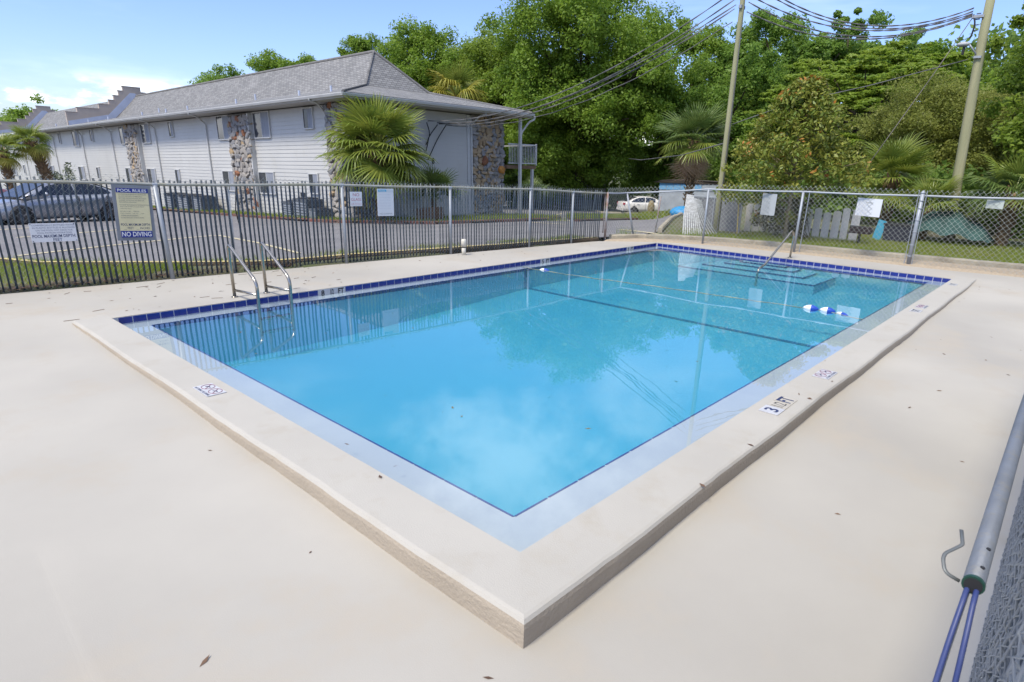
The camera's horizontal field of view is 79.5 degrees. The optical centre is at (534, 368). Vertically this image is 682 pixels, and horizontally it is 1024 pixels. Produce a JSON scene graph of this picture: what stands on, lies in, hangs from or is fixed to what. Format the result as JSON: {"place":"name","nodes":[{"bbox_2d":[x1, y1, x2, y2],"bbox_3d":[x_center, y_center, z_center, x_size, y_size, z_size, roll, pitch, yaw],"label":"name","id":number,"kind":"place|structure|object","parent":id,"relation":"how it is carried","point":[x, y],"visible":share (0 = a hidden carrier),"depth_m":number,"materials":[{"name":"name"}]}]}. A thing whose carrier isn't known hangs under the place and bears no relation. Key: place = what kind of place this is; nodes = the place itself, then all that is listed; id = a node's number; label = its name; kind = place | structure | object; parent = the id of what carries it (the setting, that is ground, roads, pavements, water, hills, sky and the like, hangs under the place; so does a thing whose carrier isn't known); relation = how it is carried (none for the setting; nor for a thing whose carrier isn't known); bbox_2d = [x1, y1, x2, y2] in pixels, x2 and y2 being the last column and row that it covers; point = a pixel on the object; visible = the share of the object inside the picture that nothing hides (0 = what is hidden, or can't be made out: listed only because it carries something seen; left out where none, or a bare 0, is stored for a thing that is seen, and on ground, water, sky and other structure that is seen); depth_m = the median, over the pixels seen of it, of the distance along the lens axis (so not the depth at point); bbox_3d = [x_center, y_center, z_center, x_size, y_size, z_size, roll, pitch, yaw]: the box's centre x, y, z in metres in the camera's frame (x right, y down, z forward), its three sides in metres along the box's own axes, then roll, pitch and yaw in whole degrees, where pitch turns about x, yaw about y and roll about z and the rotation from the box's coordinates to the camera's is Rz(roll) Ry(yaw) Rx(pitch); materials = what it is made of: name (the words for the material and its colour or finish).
{"place":"outdoors","nodes":[
{"label":"outdoors","id":0,"kind":"place"},
{"bbox_2d":[0,177,1023,293],"bbox_3d":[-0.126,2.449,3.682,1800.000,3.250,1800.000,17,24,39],"label":"ground","id":1,"kind":"structure","parent":0,"point":[679,220],"depth_m":12.47,"materials":[{"name":"soil"}]},
{"bbox_2d":[0,133,28,189],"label":"palm tree","id":2,"kind":"object","parent":1,"relation":"on","point":[7,162],"visible":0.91,"depth_m":40.23,"materials":[{"name":"green plant"}]},
{"bbox_2d":[3,123,54,179],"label":"palm tree","id":3,"kind":"object","parent":1,"relation":"on","point":[36,152],"visible":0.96,"depth_m":40.47,"materials":[{"name":"green plant"}]},
{"bbox_2d":[0,93,58,124],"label":"oak tree","id":4,"kind":"object","parent":1,"relation":"on","point":[16,114],"visible":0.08,"depth_m":73.09,"materials":[{"name":"green plant"}]},
{"bbox_2d":[0,258,194,286],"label":"grass","id":5,"kind":"structure","parent":1,"relation":"on","point":[43,268],"depth_m":9.90,"materials":[{"name":"plant"}]},
{"bbox_2d":[0,262,296,290],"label":"leaf litter","id":6,"kind":"object","parent":1,"relation":"on","point":[85,280],"visible":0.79,"depth_m":9.24,"materials":[{"name":"plant"}]},
{"bbox_2d":[187,63,243,83],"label":"oak tree","id":7,"kind":"object","parent":1,"relation":"on","point":[210,76],"visible":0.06,"depth_m":73.70,"materials":[{"name":"green plant"}]},
{"bbox_2d":[238,48,288,75],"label":"oak tree","id":8,"kind":"object","parent":1,"relation":"on","point":[267,62],"visible":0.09,"depth_m":74.11,"materials":[{"name":"green plant"}]},
{"bbox_2d":[0,50,536,218],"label":"apartment building","id":9,"kind":"structure","parent":1,"relation":"on","point":[264,125],"depth_m":30.06,"materials":[{"name":"white wood"}]},
{"bbox_2d":[139,123,151,143],"bbox_3d":[-24.071,-14.530,38.062,1.500,1.160,0.125,16,23,39],"label":"window","id":10,"kind":"structure","parent":9,"relation":"in","point":[144,127],"depth_m":38.02,"materials":[{"name":"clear glass"}]},
{"bbox_2d":[215,115,229,139],"bbox_3d":[-15.668,-12.114,30.983,1.500,1.160,0.125,16,23,39],"label":"window","id":11,"kind":"structure","parent":9,"relation":"in","point":[221,120],"depth_m":31.05,"materials":[{"name":"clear glass"}]},
{"bbox_2d":[222,170,234,190],"bbox_3d":[-15.765,-9.692,31.813,1.450,1.020,0.125,16,23,39],"label":"window","id":12,"kind":"structure","parent":9,"relation":"in","point":[227,175],"depth_m":31.81,"materials":[{"name":"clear glass"}]},
{"bbox_2d":[251,111,271,138],"bbox_3d":[-12.605,-11.233,28.404,1.600,1.160,0.125,16,23,39],"label":"window","id":13,"kind":"structure","parent":9,"relation":"in","point":[260,119],"depth_m":28.34,"materials":[{"name":"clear glass"}]},
{"bbox_2d":[258,171,275,194],"bbox_3d":[-12.702,-8.812,29.233,1.550,1.020,0.125,16,23,39],"label":"window","id":14,"kind":"structure","parent":9,"relation":"in","point":[262,176],"depth_m":29.17,"materials":[{"name":"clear glass"}]},
{"bbox_2d":[302,107,314,129],"bbox_3d":[-9.465,-10.450,25.723,0.800,0.850,0.125,16,23,39],"label":"window","id":15,"kind":"structure","parent":9,"relation":"in","point":[307,112],"depth_m":25.68,"materials":[{"name":"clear glass"}]},
{"bbox_2d":[308,173,319,193],"bbox_3d":[-9.508,-7.961,26.522,0.800,0.860,0.125,16,23,39],"label":"window","id":16,"kind":"structure","parent":9,"relation":"in","point":[312,177],"depth_m":26.47,"materials":[{"name":"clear glass"}]},
{"bbox_2d":[278,52,317,67],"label":"oak tree","id":17,"kind":"object","parent":1,"relation":"on","point":[306,58],"visible":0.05,"depth_m":74.94,"materials":[{"name":"green plant"}]},
{"bbox_2d":[0,201,670,260],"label":"parking lot","id":18,"kind":"structure","parent":1,"relation":"on","point":[238,250],"depth_m":16.99,"materials":[{"name":"asphalt"}]},
{"bbox_2d":[0,183,114,224],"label":"parked car","id":19,"kind":"object","parent":18,"relation":"on","point":[29,205],"visible":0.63,"depth_m":21.93,"materials":[{"name":"silver metal"}]},
{"bbox_2d":[38,162,76,180],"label":"shrub","id":20,"kind":"object","parent":18,"relation":"on","point":[57,177],"visible":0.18,"depth_m":44.59,"materials":[{"name":"green plant"}]},
{"bbox_2d":[177,193,201,209],"bbox_3d":[-18.969,-9.116,33.909,1.600,0.940,1.216,17,24,39],"label":"air conditioner","id":21,"kind":"object","parent":18,"relation":"on","point":[184,201],"visible":0.27,"depth_m":33.38,"materials":[{"name":"metal"}]},
{"bbox_2d":[191,195,216,210],"bbox_3d":[-17.549,-8.730,32.706,1.200,0.890,0.912,17,24,39],"label":"air conditioner","id":22,"kind":"object","parent":18,"relation":"on","point":[201,203],"visible":0.54,"depth_m":32.35,"materials":[{"name":"metal"}]},
{"bbox_2d":[0,237,598,267],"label":"kerb","id":23,"kind":"structure","parent":18,"relation":"on","point":[588,239],"depth_m":12.04,"materials":[{"name":"yellow paint"}]},
{"bbox_2d":[3,235,582,261],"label":"weeds","id":24,"kind":"object","parent":23,"relation":"on","point":[372,250],"visible":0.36,"depth_m":12.18,"materials":[{"name":"green plant"}]},
{"bbox_2d":[292,197,322,217],"bbox_3d":[-9.595,-6.772,26.116,1.100,0.920,0.836,17,24,39],"label":"air conditioner","id":25,"kind":"object","parent":18,"relation":"on","point":[309,202],"visible":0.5,"depth_m":25.74,"materials":[{"name":"metal"}]},
{"bbox_2d":[153,208,560,223],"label":"kerb","id":26,"kind":"structure","parent":18,"relation":"on","point":[310,219],"depth_m":24.90,"materials":[{"name":"red paint"}]},
{"bbox_2d":[416,207,443,220],"bbox_3d":[-4.199,-6.168,24.703,0.500,0.620,0.990,17,24,39],"label":"air conditioner","id":27,"kind":"object","parent":18,"relation":"on","point":[436,212],"visible":0.42,"depth_m":24.47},
{"bbox_2d":[569,218,637,220],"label":"kerb","id":28,"kind":"structure","parent":18,"relation":"on","point":[607,219],"depth_m":28.50,"materials":[{"name":"red paint"}]},
{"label":"island soil","id":29,"kind":"structure","parent":28,"relation":"in","visible":0},
{"bbox_2d":[567,212,638,219],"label":"grass","id":30,"kind":"structure","parent":29,"relation":"on","point":[609,215],"depth_m":29.50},
{"bbox_2d":[583,209,682,232],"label":"kerb","id":31,"kind":"structure","parent":18,"relation":"on","point":[671,218],"depth_m":23.36,"materials":[{"name":"concrete"}]},
{"bbox_2d":[336,31,387,55],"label":"oak tree","id":32,"kind":"object","parent":1,"relation":"on","point":[357,44],"visible":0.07,"depth_m":52.68,"materials":[{"name":"green plant"}]},
{"bbox_2d":[375,13,467,95],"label":"oak tree","id":33,"kind":"object","parent":1,"relation":"on","point":[402,51],"visible":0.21,"depth_m":49.83,"materials":[{"name":"green plant"}]},
{"bbox_2d":[425,57,489,102],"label":"palm tree","id":34,"kind":"object","parent":1,"relation":"on","point":[459,79],"visible":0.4,"depth_m":42.79,"materials":[{"name":"green plant"}]},
{"bbox_2d":[417,32,512,169],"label":"oak tree","id":35,"kind":"object","parent":1,"relation":"on","point":[455,47],"visible":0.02,"depth_m":50.83,"materials":[{"name":"green plant"}]},
{"bbox_2d":[454,22,549,172],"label":"oak tree","id":36,"kind":"object","parent":1,"relation":"on","point":[486,54],"visible":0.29,"depth_m":47.49,"materials":[{"name":"green plant"}]},
{"bbox_2d":[0,241,1023,681],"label":"pool deck","id":37,"kind":"structure","parent":1,"relation":"on","point":[150,531],"depth_m":3.45,"materials":[{"name":"paint"}]},
{"bbox_2d":[227,242,294,336],"bbox_3d":[-3.737,-1.098,8.414,0.785,1.145,0.539,17,24,39],"label":"pool ladder","id":38,"kind":"object","parent":37,"relation":"attached to","point":[266,286],"visible":0.99,"depth_m":8.35,"materials":[{"name":"silver metal"}]},
{"bbox_2d":[0,174,608,292],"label":"metal fence","id":39,"kind":"object","parent":37,"relation":"on","point":[159,217],"visible":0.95,"depth_m":10.49,"materials":[{"name":"metal"}]},
{"bbox_2d":[28,223,77,242],"bbox_3d":[-6.605,-1.868,8.452,0.513,0.256,0.010,-15,25,-41],"label":"sign","id":40,"kind":"object","parent":39,"relation":"attached to","point":[49,232],"visible":1,"depth_m":8.45,"materials":[{"name":"plastic"}]},
{"bbox_2d":[111,184,155,240],"bbox_3d":[-5.874,-2.279,9.025,0.490,0.790,0.025,-12,23,-42],"label":"pool rules sign","id":41,"kind":"object","parent":39,"relation":"attached to","point":[133,212],"visible":1,"depth_m":9.01,"materials":[{"name":"plastic"}]},
{"bbox_2d":[350,192,361,205],"bbox_3d":[-3.275,-3.104,11.274,0.235,0.255,0.008,-13,24,-41],"label":"no glass sign","id":42,"kind":"object","parent":39,"relation":"attached to","point":[355,198],"visible":1,"depth_m":11.27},
{"bbox_2d":[377,189,393,215],"bbox_3d":[-2.834,-3.153,11.689,0.345,0.500,0.010,-14,24,-41],"label":"pool notice sign","id":43,"kind":"object","parent":39,"relation":"attached to","point":[385,200],"visible":1,"depth_m":11.69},
{"bbox_2d":[72,243,976,648],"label":"swimming pool","id":44,"kind":"structure","parent":37,"relation":"in","point":[578,443],"depth_m":6.91,"materials":[{"name":"liquid"}]},
{"bbox_2d":[754,230,794,285],"bbox_3d":[5.255,-2.425,13.438,0.099,1.082,1.868,17,24,39],"label":"pool handrail","id":45,"kind":"object","parent":44,"relation":"on","point":[775,251],"visible":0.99,"depth_m":13.44,"materials":[{"name":"silver metal"}]},
{"bbox_2d":[605,238,1023,277],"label":"paver strip","id":46,"kind":"object","parent":37,"relation":"on","point":[961,268],"visible":0.93,"depth_m":14.22,"materials":[{"name":"concrete"}]},
{"bbox_2d":[606,184,1023,274],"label":"chain link fence","id":47,"kind":"object","parent":46,"relation":"on","point":[918,214],"visible":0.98,"depth_m":14.36,"materials":[{"name":"metal"}]},
{"bbox_2d":[760,193,777,215],"bbox_3d":[5.724,-4.016,15.076,0.008,0.510,0.380,-13,24,-37],"label":"blank sign","id":48,"kind":"object","parent":47,"relation":"attached to","point":[771,204],"visible":1,"depth_m":15.07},
{"bbox_2d":[855,198,882,216],"bbox_3d":[7.526,-3.630,13.880,0.008,0.390,0.530,-15,26,-40],"label":"faded notice","id":49,"kind":"object","parent":47,"relation":"attached to","point":[875,210],"visible":1,"depth_m":13.86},
{"bbox_2d":[985,200,1004,208],"bbox_3d":[9.372,-3.342,12.540,0.006,0.170,0.300,-15,25,-40],"label":"blank sign","id":50,"kind":"object","parent":47,"relation":"attached to","point":[992,203],"visible":1,"depth_m":12.54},
{"bbox_2d":[969,480,1023,681],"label":"chain link fence","id":51,"kind":"object","parent":37,"relation":"on","point":[999,655],"visible":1,"depth_m":1.55,"materials":[{"name":"metal"}]},
{"bbox_2d":[932,394,1023,681],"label":"pole","id":52,"kind":"object","parent":51,"relation":"attached to","point":[975,577],"visible":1,"depth_m":1.19,"materials":[{"name":"metal"}]},
{"bbox_2d":[516,176,550,209],"bbox_3d":[-0.119,-9.355,33.801,2.416,2.486,2.493,17,24,39],"label":"palm tree","id":53,"kind":"object","parent":1,"relation":"on","point":[537,182],"visible":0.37,"depth_m":33.59,"materials":[{"name":"green plant"}]},
{"bbox_2d":[492,77,606,208],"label":"oak tree","id":54,"kind":"object","parent":1,"relation":"on","point":[498,103],"depth_m":50.28,"materials":[{"name":"green plant"}]},
{"bbox_2d":[506,117,621,209],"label":"oak tree","id":55,"kind":"object","parent":1,"relation":"on","point":[553,184],"visible":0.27,"depth_m":47.98,"materials":[{"name":"green plant"}]},
{"bbox_2d":[479,0,715,210],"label":"oak tree","id":56,"kind":"object","parent":1,"relation":"on","point":[580,28],"visible":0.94,"depth_m":42.12,"materials":[{"name":"green plant"}]},
{"bbox_2d":[616,196,657,212],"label":"parked car","id":57,"kind":"object","parent":1,"relation":"on","point":[636,206],"visible":0.45,"depth_m":40.93,"materials":[{"name":"white paint"}]},
{"bbox_2d":[619,207,672,219],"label":"grass","id":58,"kind":"structure","parent":1,"relation":"on","point":[650,214],"depth_m":30.41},
{"bbox_2d":[616,4,728,199],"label":"oak tree","id":59,"kind":"object","parent":1,"relation":"on","point":[648,171],"visible":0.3,"depth_m":48.45,"materials":[{"name":"green plant"}]},
{"bbox_2d":[650,100,731,205],"bbox_3d":[7.412,-10.185,29.947,4.005,5.564,4.304,17,24,39],"label":"palm tree","id":60,"kind":"object","parent":1,"relation":"on","point":[690,166],"visible":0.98,"depth_m":29.40,"materials":[{"name":"green plant"}]},
{"bbox_2d":[682,194,701,234],"bbox_3d":[4.520,-4.405,17.676,0.602,1.130,0.265,-2,19,-11],"label":"slat bundle","id":61,"kind":"object","parent":1,"relation":"on","point":[693,218],"visible":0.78,"depth_m":17.64,"materials":[{"name":"wood"}]},
{"bbox_2d":[655,179,730,210],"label":"shed","id":62,"kind":"structure","parent":1,"relation":"on","point":[679,183],"depth_m":35.70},
{"bbox_2d":[694,198,716,234],"bbox_3d":[4.951,-4.384,17.796,0.928,1.040,0.138,-3,19,-15],"label":"slat bundle","id":63,"kind":"object","parent":1,"relation":"on","point":[697,203],"visible":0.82,"depth_m":17.77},
{"bbox_2d":[684,195,742,231],"bbox_3d":[5.684,-4.920,19.720,1.950,1.137,0.079,17,24,39],"label":"screened fence","id":64,"kind":"object","parent":1,"relation":"on","point":[712,205],"visible":0.4,"depth_m":19.49,"materials":[{"name":"wood"}]},
{"bbox_2d":[713,0,744,233],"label":"utility pole","id":65,"kind":"object","parent":1,"relation":"on","point":[741,7],"visible":0.83,"depth_m":17.50,"materials":[{"name":"brown wood"}]},
{"bbox_2d":[428,0,721,121],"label":"overhead cable","id":66,"kind":"object","parent":65,"relation":"attached to","point":[592,77],"visible":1,"depth_m":20.29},
{"bbox_2d":[437,0,733,123],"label":"overhead cable","id":67,"kind":"object","parent":65,"relation":"attached to","point":[602,79],"visible":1,"depth_m":20.07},
{"bbox_2d":[439,5,735,123],"bbox_3d":[0.651,-10.235,21.714,0.034,2.824,13.603,-16,25,-42],"label":"overhead cable","id":68,"kind":"object","parent":65,"relation":"attached to","point":[624,70],"visible":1,"depth_m":19.29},
{"bbox_2d":[447,22,731,126],"bbox_3d":[0.768,-10.042,21.951,0.036,2.495,13.601,-15,25,-40],"label":"overhead cable","id":69,"kind":"object","parent":65,"relation":"attached to","point":[608,90],"visible":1,"depth_m":20.11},
{"bbox_2d":[446,8,734,125],"bbox_3d":[0.767,-10.217,21.877,0.033,2.755,13.616,-15,25,-41],"label":"overhead cable","id":70,"kind":"object","parent":65,"relation":"attached to","point":[608,82],"visible":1,"depth_m":20.15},
{"bbox_2d":[732,59,967,124],"bbox_3d":[8.903,-7.860,17.530,6.445,1.923,0.153,1,19,-2],"label":"overhead cable","id":71,"kind":"object","parent":65,"relation":"attached to","point":[870,85],"visible":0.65,"depth_m":17.49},
{"bbox_2d":[647,41,815,184],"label":"oak tree","id":72,"kind":"object","parent":1,"relation":"on","point":[713,94],"visible":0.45,"depth_m":44.15,"materials":[{"name":"green plant"}]},
{"bbox_2d":[503,115,1017,220],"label":"undergrowth","id":73,"kind":"object","parent":1,"relation":"on","point":[509,180],"visible":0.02,"depth_m":57.65,"materials":[{"name":"green plant"}]},
{"bbox_2d":[503,16,1023,202],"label":"wood","id":74,"kind":"object","parent":1,"relation":"on","point":[1012,35],"visible":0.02,"depth_m":54.36,"materials":[{"name":"green plant"}]},
{"bbox_2d":[752,192,813,238],"bbox_3d":[7.380,-4.533,18.227,1.803,1.425,1.364,17,24,39],"label":"shrub","id":75,"kind":"object","parent":1,"relation":"on","point":[797,200],"visible":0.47,"depth_m":18.05,"materials":[{"name":"green plant"}]},
{"bbox_2d":[716,6,851,148],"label":"laurel tree","id":76,"kind":"object","parent":1,"relation":"on","point":[797,43],"visible":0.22,"depth_m":45.33,"materials":[{"name":"green plant"}]},
{"bbox_2d":[712,74,878,238],"bbox_3d":[7.243,-5.638,17.062,4.350,4.627,3.605,17,24,39],"label":"magnolia tree","id":77,"kind":"object","parent":1,"relation":"on","point":[805,98],"visible":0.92,"depth_m":16.40,"materials":[{"name":"green plant"}]},
{"bbox_2d":[744,204,860,240],"bbox_3d":[8.013,-4.466,18.651,3.386,1.100,0.070,17,24,39],"label":"picket fence","id":78,"kind":"object","parent":1,"relation":"on","point":[817,229],"visible":0.34,"depth_m":18.17,"materials":[{"name":"wood"}]},
{"bbox_2d":[609,234,1023,269],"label":"kerb","id":79,"kind":"structure","parent":1,"relation":"on","point":[831,249],"depth_m":15.10,"materials":[{"name":"concrete"}]},
{"bbox_2d":[659,228,1023,263],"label":"grass","id":80,"kind":"structure","parent":1,"relation":"on","point":[939,247],"depth_m":16.77,"materials":[{"name":"plant"}]},
{"bbox_2d":[906,210,994,242],"bbox_3d":[12.204,-4.259,18.189,2.300,0.842,1.950,17,24,39],"label":"netting","id":81,"kind":"object","parent":80,"relation":"on","point":[968,229],"visible":0.69,"depth_m":17.63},
{"bbox_2d":[777,6,933,151],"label":"laurel tree","id":82,"kind":"object","parent":1,"relation":"on","point":[851,46],"visible":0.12,"depth_m":44.51,"materials":[{"name":"green plant"}]},
{"bbox_2d":[696,159,1023,239],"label":"undergrowth","id":83,"kind":"object","parent":1,"relation":"on","point":[935,174],"visible":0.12,"depth_m":23.06,"materials":[{"name":"green plant"}]},
{"bbox_2d":[849,225,872,242],"bbox_3d":[9.016,-3.702,17.082,0.520,0.512,0.312,17,24,39],"label":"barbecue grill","id":84,"kind":"object","parent":1,"relation":"on","point":[859,230],"visible":0.85,"depth_m":16.94,"materials":[{"name":"metal"}]},
{"bbox_2d":[738,40,1003,173],"bbox_3d":[21.878,-15.289,39.378,17.174,10.263,18.904,17,24,39],"label":"mimosa tree","id":85,"kind":"object","parent":1,"relation":"on","point":[864,100],"visible":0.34,"depth_m":35.50,"materials":[{"name":"green plant"}]},
{"bbox_2d":[850,130,946,234],"bbox_3d":[11.386,-5.726,19.486,3.000,3.506,2.980,17,24,39],"label":"palm tree","id":86,"kind":"object","parent":1,"relation":"on","point":[904,157],"visible":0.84,"depth_m":18.89,"materials":[{"name":"green plant"}]},
{"bbox_2d":[898,172,965,240],"bbox_3d":[11.724,-4.683,18.339,1.989,2.278,2.161,17,24,39],"label":"palm tree","id":87,"kind":"object","parent":1,"relation":"on","point":[926,186],"visible":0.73,"depth_m":17.99,"materials":[{"name":"green plant"}]},
{"bbox_2d":[848,65,1023,206],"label":"olive tree","id":88,"kind":"object","parent":1,"relation":"on","point":[935,127],"visible":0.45,"depth_m":24.65,"materials":[{"name":"green plant"}]},
{"bbox_2d":[885,38,1022,139],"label":"oak tree","id":89,"kind":"object","parent":1,"relation":"on","point":[958,67],"visible":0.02,"depth_m":36.26,"materials":[{"name":"green plant"}]},
{"bbox_2d":[943,0,994,241],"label":"utility pole","id":90,"kind":"object","parent":1,"relation":"on","point":[968,116],"visible":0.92,"depth_m":17.44,"materials":[{"name":"brown wood"}]},
{"bbox_2d":[747,11,971,39],"bbox_3d":[8.937,-9.471,16.985,6.379,0.738,0.041,1,19,-3],"label":"overhead cable","id":91,"kind":"object","parent":90,"relation":"attached to","point":[855,38],"visible":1,"depth_m":17.07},
{"bbox_2d":[748,2,972,37],"bbox_3d":[8.938,-9.539,16.962,6.351,0.734,0.041,1,19,-3],"label":"overhead cable","id":92,"kind":"object","parent":90,"relation":"attached to","point":[851,35],"visible":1,"depth_m":17.04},
{"bbox_2d":[758,0,972,31],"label":"overhead cable","id":93,"kind":"object","parent":90,"relation":"attached to","point":[862,29],"visible":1,"depth_m":17.02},
{"bbox_2d":[777,0,972,29],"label":"overhead cable","id":94,"kind":"object","parent":90,"relation":"attached to","point":[867,27],"visible":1,"depth_m":17.01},
{"bbox_2d":[785,0,973,26],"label":"overhead cable","id":95,"kind":"object","parent":90,"relation":"attached to","point":[875,25],"visible":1,"depth_m":17.00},
{"bbox_2d":[862,18,972,172],"bbox_3d":[10.972,-7.810,17.742,2.272,4.211,0.054,2,19,-1],"label":"guy wire","id":96,"kind":"object","parent":90,"relation":"attached to","point":[921,91],"visible":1,"depth_m":17.69,"materials":[{"name":"grey metal"}]},
{"bbox_2d":[937,94,1023,185],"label":"olive tree","id":97,"kind":"object","parent":1,"relation":"on","point":[986,142],"visible":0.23,"depth_m":23.19,"materials":[{"name":"green plant"}]},
{"bbox_2d":[958,151,1023,246],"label":"palm tree","id":98,"kind":"object","parent":1,"relation":"on","point":[1011,173],"visible":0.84,"depth_m":17.25,"materials":[{"name":"green plant"}]},
{"bbox_2d":[968,2,1023,161],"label":"oak tree","id":99,"kind":"object","parent":1,"relation":"on","point":[1014,127],"visible":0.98,"depth_m":18.76,"materials":[{"name":"green plant"}]},
{"bbox_2d":[0,0,1023,141],"label":"sky","id":100,"kind":"structure","parent":0,"point":[71,53],"materials":[{"name":"blue"}]},
{"bbox_2d":[640,246,715,253],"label":"water","id":101,"kind":"structure","parent":0,"point":[658,248],"depth_m":15.42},
{"bbox_2d":[524,267,862,319],"bbox_3d":[2.268,-1.391,10.563,6.145,0.103,0.241,15,22,33],"label":"float line","id":102,"kind":"object","parent":101,"relation":"on","point":[825,310],"visible":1,"depth_m":9.54,"materials":[{"name":"plastic"}]},
{"bbox_2d":[882,222,913,243],"bbox_3d":[10.624,-3.956,17.966,0.780,0.530,0.560,17,24,39],"label":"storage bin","id":103,"kind":"object","parent":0,"point":[891,227],"visible":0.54,"depth_m":17.79,"materials":[{"name":"plastic"}]},
{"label":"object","id":104,"kind":"structure","parent":0,"visible":0},
{"bbox_2d":[153,205,561,221],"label":"grass","id":105,"kind":"structure","parent":104,"relation":"on","point":[285,215],"depth_m":27.02,"materials":[{"name":"plant"}]},
{"bbox_2d":[308,93,438,219],"bbox_3d":[-6.035,-7.849,23.498,4.768,5.104,4.516,17,24,39],"label":"palm tree","id":106,"kind":"object","parent":104,"relation":"on","point":[367,121],"visible":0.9,"depth_m":22.57,"materials":[{"name":"green plant"}]},
{"bbox_2d":[410,163,468,206],"bbox_3d":[-4.142,-7.380,26.131,2.833,2.784,2.779,17,24,39],"label":"palm tree","id":107,"kind":"object","parent":104,"relation":"on","point":[438,179],"visible":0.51,"depth_m":25.59,"materials":[{"name":"green plant"}]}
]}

